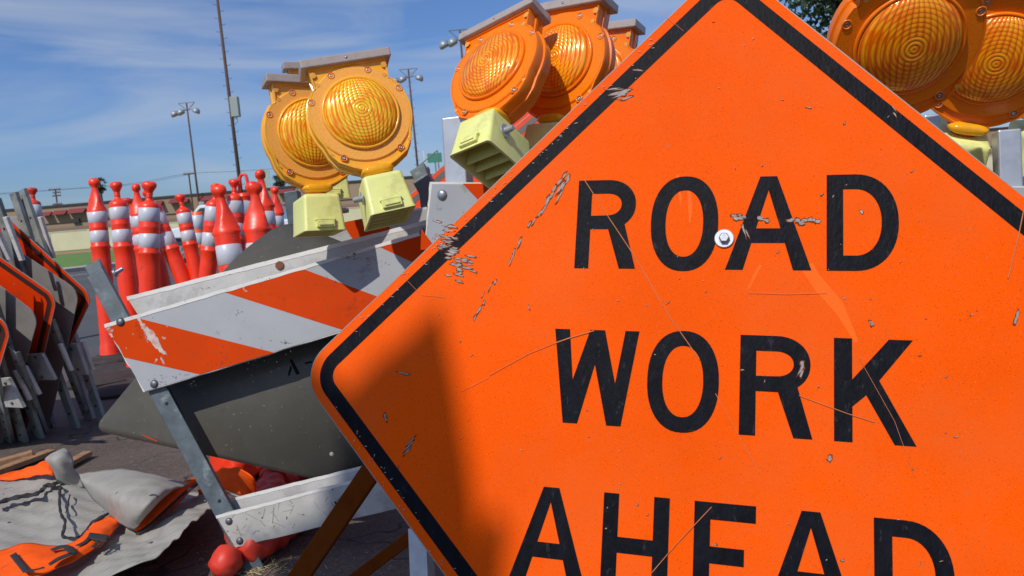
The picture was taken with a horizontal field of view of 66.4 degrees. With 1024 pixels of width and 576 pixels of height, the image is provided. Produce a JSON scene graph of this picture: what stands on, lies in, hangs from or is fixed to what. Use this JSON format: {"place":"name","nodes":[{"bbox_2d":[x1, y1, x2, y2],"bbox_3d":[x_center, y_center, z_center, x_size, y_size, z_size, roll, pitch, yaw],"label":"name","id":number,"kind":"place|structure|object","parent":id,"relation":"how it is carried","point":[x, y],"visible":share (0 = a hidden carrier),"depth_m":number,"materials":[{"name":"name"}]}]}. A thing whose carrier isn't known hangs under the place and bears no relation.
{"place":"outdoors","nodes":[
{"label":"outdoors","id":0,"kind":"place"},
{"bbox_2d":[52,247,114,267],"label":"lawn","id":1,"kind":"structure","parent":0,"point":[71,260],"depth_m":47.00,"materials":[{"name":"green plant"}]},
{"bbox_2d":[98,177,107,200],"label":"palm tree","id":2,"kind":"object","parent":1,"relation":"on","point":[101,189],"visible":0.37,"depth_m":189.99,"materials":[{"name":"green plant"}]},
{"bbox_2d":[171,102,204,205],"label":"light pole","id":3,"kind":"object","parent":1,"relation":"on","point":[179,112],"visible":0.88,"depth_m":103.85,"materials":[{"name":"grey metal"}]},
{"bbox_2d":[213,0,244,192],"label":"light pole","id":4,"kind":"object","parent":1,"relation":"on","point":[234,106],"visible":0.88,"depth_m":61.20,"materials":[{"name":"brown metal"}]},
{"bbox_2d":[262,169,270,187],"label":"banner sign","id":5,"kind":"object","parent":1,"relation":"on","point":[267,181],"visible":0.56,"depth_m":119.96,"materials":[{"name":"grey metal"}]},
{"bbox_2d":[272,179,288,186],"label":"tree","id":6,"kind":"object","parent":1,"relation":"on","point":[279,182],"visible":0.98,"depth_m":174.53,"materials":[{"name":"green plant"}]},
{"bbox_2d":[393,68,422,165],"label":"light pole","id":7,"kind":"object","parent":1,"relation":"on","point":[402,79],"visible":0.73,"depth_m":93.88,"materials":[{"name":"grey metal"}]},
{"bbox_2d":[439,28,468,58],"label":"light pole","id":8,"kind":"object","parent":1,"relation":"on","point":[450,42],"visible":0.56,"depth_m":76.47,"materials":[{"name":"grey metal"}]},
{"bbox_2d":[48,155,992,250],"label":"boundary wall","id":9,"kind":"structure","parent":1,"relation":"on","point":[69,240],"depth_m":148.93,"materials":[{"name":"beige concrete"}]},
{"bbox_2d":[55,248,112,254],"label":"path","id":10,"kind":"structure","parent":0,"point":[70,252],"depth_m":92.57,"materials":[{"name":"concrete"}]},
{"bbox_2d":[4,438,392,575],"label":"gravel","id":11,"kind":"structure","parent":0,"point":[272,556],"depth_m":2.11,"materials":[{"name":"grey gravel"}]},
{"bbox_2d":[0,177,1023,575],"bbox_3d":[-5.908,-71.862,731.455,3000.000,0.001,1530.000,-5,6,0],"label":"ground","id":12,"kind":"structure","parent":0,"point":[368,537],"depth_m":2.42,"materials":[{"name":"grey asphalt"}]},
{"bbox_2d":[0,450,32,464],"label":"timber bar","id":13,"kind":"object","parent":12,"relation":"on","point":[7,459],"visible":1,"depth_m":3.28,"materials":[{"name":"brown wood"}]},
{"bbox_2d":[0,286,48,443],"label":"folding sign stand","id":14,"kind":"object","parent":12,"relation":"on","point":[19,388],"visible":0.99,"depth_m":3.46,"materials":[{"name":"metal"}]},
{"bbox_2d":[0,449,55,474],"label":"timber bar","id":15,"kind":"object","parent":12,"relation":"on","point":[19,463],"visible":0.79,"depth_m":3.25,"materials":[{"name":"brown wood"}]},
{"bbox_2d":[27,187,42,216],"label":"delineator post","id":16,"kind":"object","parent":12,"relation":"on","point":[37,205],"visible":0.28,"depth_m":7.32,"materials":[{"name":"red plastic"}]},
{"bbox_2d":[0,198,87,437],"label":"folding sign stand","id":17,"kind":"object","parent":12,"relation":"on","point":[48,298],"visible":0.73,"depth_m":3.60,"materials":[{"name":"metal"}]},
{"bbox_2d":[0,188,104,421],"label":"folding sign stand","id":18,"kind":"object","parent":12,"relation":"on","point":[32,233],"visible":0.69,"depth_m":3.93,"materials":[{"name":"metal"}]},
{"bbox_2d":[48,187,61,204],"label":"utility pole","id":19,"kind":"object","parent":12,"relation":"on","point":[55,195],"visible":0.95,"depth_m":169.50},
{"bbox_2d":[0,169,263,193],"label":"power line","id":20,"kind":"object","parent":19,"relation":"attached to","point":[132,183],"visible":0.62,"depth_m":166.00,"materials":[{"name":"grey"}]},
{"bbox_2d":[73,451,91,465],"bbox_3d":[-1.802,0.711,3.223,0.040,0.020,0.196,-4,6,3],"label":"timber bar","id":21,"kind":"object","parent":12,"relation":"on","point":[81,456],"visible":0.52,"depth_m":3.26,"materials":[{"name":"brown wood"}]},
{"bbox_2d":[63,262,115,271],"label":"kerb","id":22,"kind":"structure","parent":12,"relation":"on","point":[74,269],"depth_m":27.32,"materials":[{"name":"concrete"}]},
{"bbox_2d":[66,370,131,389],"bbox_3d":[-2.659,0.588,5.099,0.487,0.055,0.395,-5,6,0],"label":"rubber base","id":23,"kind":"object","parent":12,"relation":"on","point":[104,378],"visible":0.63,"depth_m":5.00,"materials":[{"name":"black rubber"}]},
{"bbox_2d":[86,178,124,365],"bbox_3d":[-3.124,-0.136,5.930,0.436,1.401,0.386,-5,6,0],"label":"delineator post","id":24,"kind":"object","parent":12,"relation":"on","point":[100,246],"visible":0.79,"depth_m":5.94,"materials":[{"name":"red plastic"}]},
{"bbox_2d":[90,361,125,373],"bbox_3d":[-2.776,0.559,5.483,0.483,0.055,0.354,-5,6,0],"label":"rubber base","id":25,"kind":"object","parent":12,"relation":"on","point":[107,367],"visible":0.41,"depth_m":5.39,"materials":[{"name":"black rubber"}]},
{"bbox_2d":[88,380,132,400],"bbox_3d":[-2.319,0.598,4.722,0.342,0.055,0.454,-1,7,35],"label":"rubber base","id":26,"kind":"object","parent":12,"relation":"on","point":[112,391],"visible":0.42,"depth_m":4.58,"materials":[{"name":"black rubber"}]},
{"bbox_2d":[109,181,138,370],"bbox_3d":[-2.596,-0.066,5.264,0.392,1.309,0.420,-5,6,0],"label":"delineator post","id":27,"kind":"object","parent":12,"relation":"on","point":[123,247],"visible":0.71,"depth_m":5.28,"materials":[{"name":"red plastic"}]},
{"bbox_2d":[0,448,256,575],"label":"fabric sign","id":28,"kind":"object","parent":12,"relation":"on","point":[59,516],"visible":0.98,"depth_m":2.36,"materials":[{"name":"grey fabric"}]},
{"bbox_2d":[122,198,138,292],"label":"delineator post","id":29,"kind":"object","parent":12,"relation":"on","point":[129,201],"visible":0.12,"depth_m":6.33,"materials":[{"name":"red plastic"}]},
{"bbox_2d":[123,184,142,361],"bbox_3d":[-2.754,-0.123,5.871,0.418,1.328,0.400,-5,6,0],"label":"delineator post","id":30,"kind":"object","parent":12,"relation":"on","point":[137,198],"visible":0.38,"depth_m":5.89,"materials":[{"name":"red plastic"}]},
{"bbox_2d":[126,181,160,379],"bbox_3d":[-2.450,-0.053,5.132,0.441,1.284,0.380,-5,6,0],"label":"delineator post","id":31,"kind":"object","parent":12,"relation":"on","point":[149,253],"visible":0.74,"depth_m":5.14,"materials":[{"name":"red plastic"}]},
{"bbox_2d":[160,247,171,287],"bbox_3d":[-2.925,0.051,6.576,0.360,0.869,0.360,-5,6,0],"label":"traffic cone","id":32,"kind":"object","parent":12,"relation":"on","point":[165,280],"depth_m":6.59,"materials":[{"name":"red plastic"}]},
{"bbox_2d":[142,191,190,283],"bbox_3d":[-2.518,-0.143,6.048,0.636,1.293,0.415,-5,6,0],"label":"delineator post","id":33,"kind":"object","parent":12,"relation":"on","point":[171,251],"visible":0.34,"depth_m":6.06,"materials":[{"name":"red plastic"}]},
{"bbox_2d":[175,194,199,279],"bbox_3d":[-2.407,-0.126,6.088,0.420,1.234,0.392,-5,6,0],"label":"delineator post","id":34,"kind":"object","parent":12,"relation":"on","point":[188,234],"visible":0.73,"depth_m":6.10,"materials":[{"name":"red plastic"}]},
{"bbox_2d":[183,172,193,211],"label":"utility pole","id":35,"kind":"object","parent":12,"relation":"on","point":[188,173],"visible":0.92,"depth_m":149.77,"materials":[{"name":"grey metal"}]},
{"bbox_2d":[191,211,203,252],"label":"delineator post","id":36,"kind":"object","parent":12,"relation":"on","point":[198,219],"visible":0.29,"depth_m":8.49,"materials":[{"name":"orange plastic"}]},
{"bbox_2d":[198,183,217,277],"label":"delineator post","id":37,"kind":"object","parent":12,"relation":"on","point":[208,263],"visible":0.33,"depth_m":5.74,"materials":[{"name":"red plastic"}]},
{"bbox_2d":[210,184,241,272],"bbox_3d":[-1.433,0.028,4.110,0.442,1.161,0.372,-5,6,0],"label":"delineator post","id":38,"kind":"object","parent":12,"relation":"on","point":[226,236],"visible":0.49,"depth_m":4.12,"materials":[{"name":"red plastic"}]},
{"bbox_2d":[171,203,287,262],"bbox_3d":[-9.284,-2.012,27.093,5.908,1.917,2.040,-4,6,6],"label":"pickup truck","id":39,"kind":"object","parent":12,"relation":"on","point":[176,232],"visible":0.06,"depth_m":26.47,"materials":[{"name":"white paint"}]},
{"bbox_2d":[227,179,244,251],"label":"delineator post","id":40,"kind":"object","parent":12,"relation":"on","point":[234,202],"visible":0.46,"depth_m":5.88,"materials":[{"name":"red plastic"}]},
{"bbox_2d":[210,456,262,477],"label":"delineator post","id":41,"kind":"object","parent":12,"relation":"on","point":[217,464],"visible":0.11,"depth_m":2.80,"materials":[{"name":"red plastic"}]},
{"bbox_2d":[238,173,250,241],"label":"delineator post","id":42,"kind":"object","parent":12,"relation":"on","point":[246,197],"visible":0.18,"depth_m":5.94,"materials":[{"name":"red plastic"}]},
{"bbox_2d":[208,471,287,575],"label":"delineator post","id":43,"kind":"object","parent":12,"relation":"on","point":[225,560],"visible":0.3,"depth_m":2.05,"materials":[{"name":"red plastic"}]},
{"bbox_2d":[242,181,271,248],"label":"delineator post","id":44,"kind":"object","parent":12,"relation":"on","point":[256,225],"visible":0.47,"depth_m":4.20,"materials":[{"name":"red plastic"}]},
{"bbox_2d":[85,163,434,570],"bbox_3d":[-0.514,0.206,2.204,1.427,1.078,0.336,-5,6,0],"label":"barricade","id":45,"kind":"object","parent":12,"relation":"on","point":[164,338],"visible":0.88,"depth_m":2.19,"materials":[{"name":"white paint"}]},
{"bbox_2d":[99,224,362,477],"bbox_3d":[-0.648,0.186,2.330,1.112,0.751,0.329,-5,6,0],"label":"grey sign back","id":46,"kind":"object","parent":45,"relation":"attached to","point":[267,413],"visible":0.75,"depth_m":2.25,"materials":[{"name":"metal"}]},
{"bbox_2d":[261,73,348,237],"bbox_3d":[-0.540,-0.358,2.126,0.262,0.422,0.164,-5,-1,-27],"label":"warning light","id":47,"kind":"object","parent":45,"relation":"attached to","point":[295,156],"visible":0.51,"depth_m":2.07,"materials":[{"name":"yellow plastic"}]},
{"bbox_2d":[298,47,415,231],"bbox_3d":[-0.361,-0.371,1.942,0.261,0.422,0.164,-15,-6,-19],"label":"warning light","id":48,"kind":"object","parent":45,"relation":"attached to","point":[359,117],"visible":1,"depth_m":1.91,"materials":[{"name":"orange plastic"}]},
{"bbox_2d":[202,557,326,575],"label":"dry straw","id":49,"kind":"object","parent":12,"relation":"on","point":[258,568],"visible":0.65,"depth_m":2.08,"materials":[{"name":"brown"}]},
{"bbox_2d":[255,169,276,229],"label":"delineator post","id":50,"kind":"object","parent":12,"relation":"on","point":[266,199],"visible":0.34,"depth_m":5.38,"materials":[{"name":"red plastic"}]},
{"bbox_2d":[234,531,302,561],"bbox_3d":[-0.626,0.664,2.401,0.119,0.122,0.660,-3,6,17],"label":"delineator post","id":51,"kind":"object","parent":12,"relation":"on","point":[251,550],"visible":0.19,"depth_m":2.11,"materials":[{"name":"red plastic"}]},
{"bbox_2d":[270,187,284,226],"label":"delineator post","id":52,"kind":"object","parent":12,"relation":"on","point":[279,211],"visible":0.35,"depth_m":6.18,"materials":[{"name":"red plastic"}]},
{"bbox_2d":[259,468,307,483],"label":"delineator post","id":53,"kind":"object","parent":12,"relation":"on","point":[290,478],"visible":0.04,"depth_m":2.59,"materials":[{"name":"red plastic"}]},
{"bbox_2d":[284,167,429,240],"bbox_3d":[-0.464,0.127,2.793,0.611,1.082,0.152,-5,6,0],"label":"barricade","id":54,"kind":"object","parent":12,"relation":"on","point":[354,229],"visible":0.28,"depth_m":2.75,"materials":[{"name":"white paint"}]},
{"bbox_2d":[281,62,350,198],"bbox_3d":[-0.592,-0.494,2.479,0.261,0.422,0.164,-6,7,-19],"label":"warning light","id":55,"kind":"object","parent":54,"relation":"attached to","point":[341,189],"visible":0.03,"depth_m":2.43,"materials":[{"name":"yellow plastic"}]},
{"bbox_2d":[417,150,439,168],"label":"pole","id":56,"kind":"object","parent":12,"relation":"on","point":[430,156],"visible":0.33,"depth_m":57.97,"materials":[{"name":"grey metal"}]},
{"bbox_2d":[423,151,441,171],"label":"green sign","id":57,"kind":"object","parent":12,"relation":"on","point":[432,158],"visible":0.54,"depth_m":59.96,"materials":[{"name":"green metal"}]},
{"bbox_2d":[411,112,528,208],"bbox_3d":[0.019,-0.171,3.001,1.203,1.182,0.366,-5,6,0],"label":"diamond sign","id":58,"kind":"object","parent":12,"relation":"on","point":[438,175],"depth_m":3.14,"materials":[{"name":"metal"}]},
{"bbox_2d":[420,114,538,207],"bbox_3d":[0.044,-0.083,2.901,1.199,1.180,0.361,-5,6,0],"label":"diamond sign","id":59,"kind":"object","parent":12,"relation":"on","point":[521,126],"depth_m":3.02,"materials":[{"name":"metal"}]},
{"bbox_2d":[5,127,1007,231],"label":"warehouse","id":60,"kind":"structure","parent":12,"relation":"on","point":[64,217],"depth_m":152.59,"materials":[{"name":"brown paint"}]},
{"bbox_2d":[310,0,1023,575],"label":"road work sign","id":61,"kind":"object","parent":12,"relation":"on","point":[710,288],"visible":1,"depth_m":1.08,"materials":[{"name":"orange metal"}]},
{"bbox_2d":[421,114,1023,249],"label":"barricade","id":62,"kind":"object","parent":12,"relation":"on","point":[456,195],"visible":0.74,"depth_m":1.84,"materials":[{"name":"white paint"}]},
{"bbox_2d":[288,463,376,575],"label":"timber bar","id":63,"kind":"object","parent":62,"relation":"attached to","point":[353,497],"visible":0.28,"depth_m":1.55,"materials":[{"name":"orange wood"}]},
{"bbox_2d":[349,531,408,575],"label":"timber bar","id":64,"kind":"object","parent":62,"relation":"attached to","point":[385,555],"visible":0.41,"depth_m":1.61,"materials":[{"name":"orange wood"}]},
{"bbox_2d":[450,0,550,188],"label":"warning light","id":65,"kind":"object","parent":62,"relation":"attached to","point":[502,69],"visible":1,"depth_m":1.77,"materials":[{"name":"orange plastic"}]},
{"bbox_2d":[524,0,618,149],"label":"warning light","id":66,"kind":"object","parent":62,"relation":"attached to","point":[577,38],"visible":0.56,"depth_m":1.89,"materials":[{"name":"orange plastic"}]},
{"bbox_2d":[607,18,645,67],"bbox_3d":[0.248,-0.538,2.243,0.261,0.422,0.164,4,0,30],"label":"warning light","id":67,"kind":"object","parent":62,"relation":"attached to","point":[624,34],"visible":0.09,"depth_m":2.19,"materials":[{"name":"orange plastic"}]},
{"bbox_2d":[827,0,986,113],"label":"warning light","id":68,"kind":"object","parent":62,"relation":"attached to","point":[920,56],"visible":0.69,"depth_m":1.37,"materials":[{"name":"orange plastic"}]},
{"bbox_2d":[931,0,1023,164],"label":"warning light","id":69,"kind":"object","parent":62,"relation":"attached to","point":[979,101],"visible":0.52,"depth_m":1.58,"materials":[{"name":"orange plastic"}]},
{"bbox_2d":[1008,116,1023,176],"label":"warning light","id":70,"kind":"object","parent":62,"relation":"attached to","point":[1016,124],"visible":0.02,"depth_m":2.00,"materials":[{"name":"plastic"}]},
{"bbox_2d":[779,0,842,38],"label":"tree","id":71,"kind":"object","parent":12,"relation":"on","point":[826,7],"visible":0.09,"depth_m":7.41,"materials":[{"name":"green plant"}]},
{"bbox_2d":[0,0,1023,208],"label":"sky","id":72,"kind":"structure","parent":0,"point":[89,89],"materials":[{"name":"blue"}]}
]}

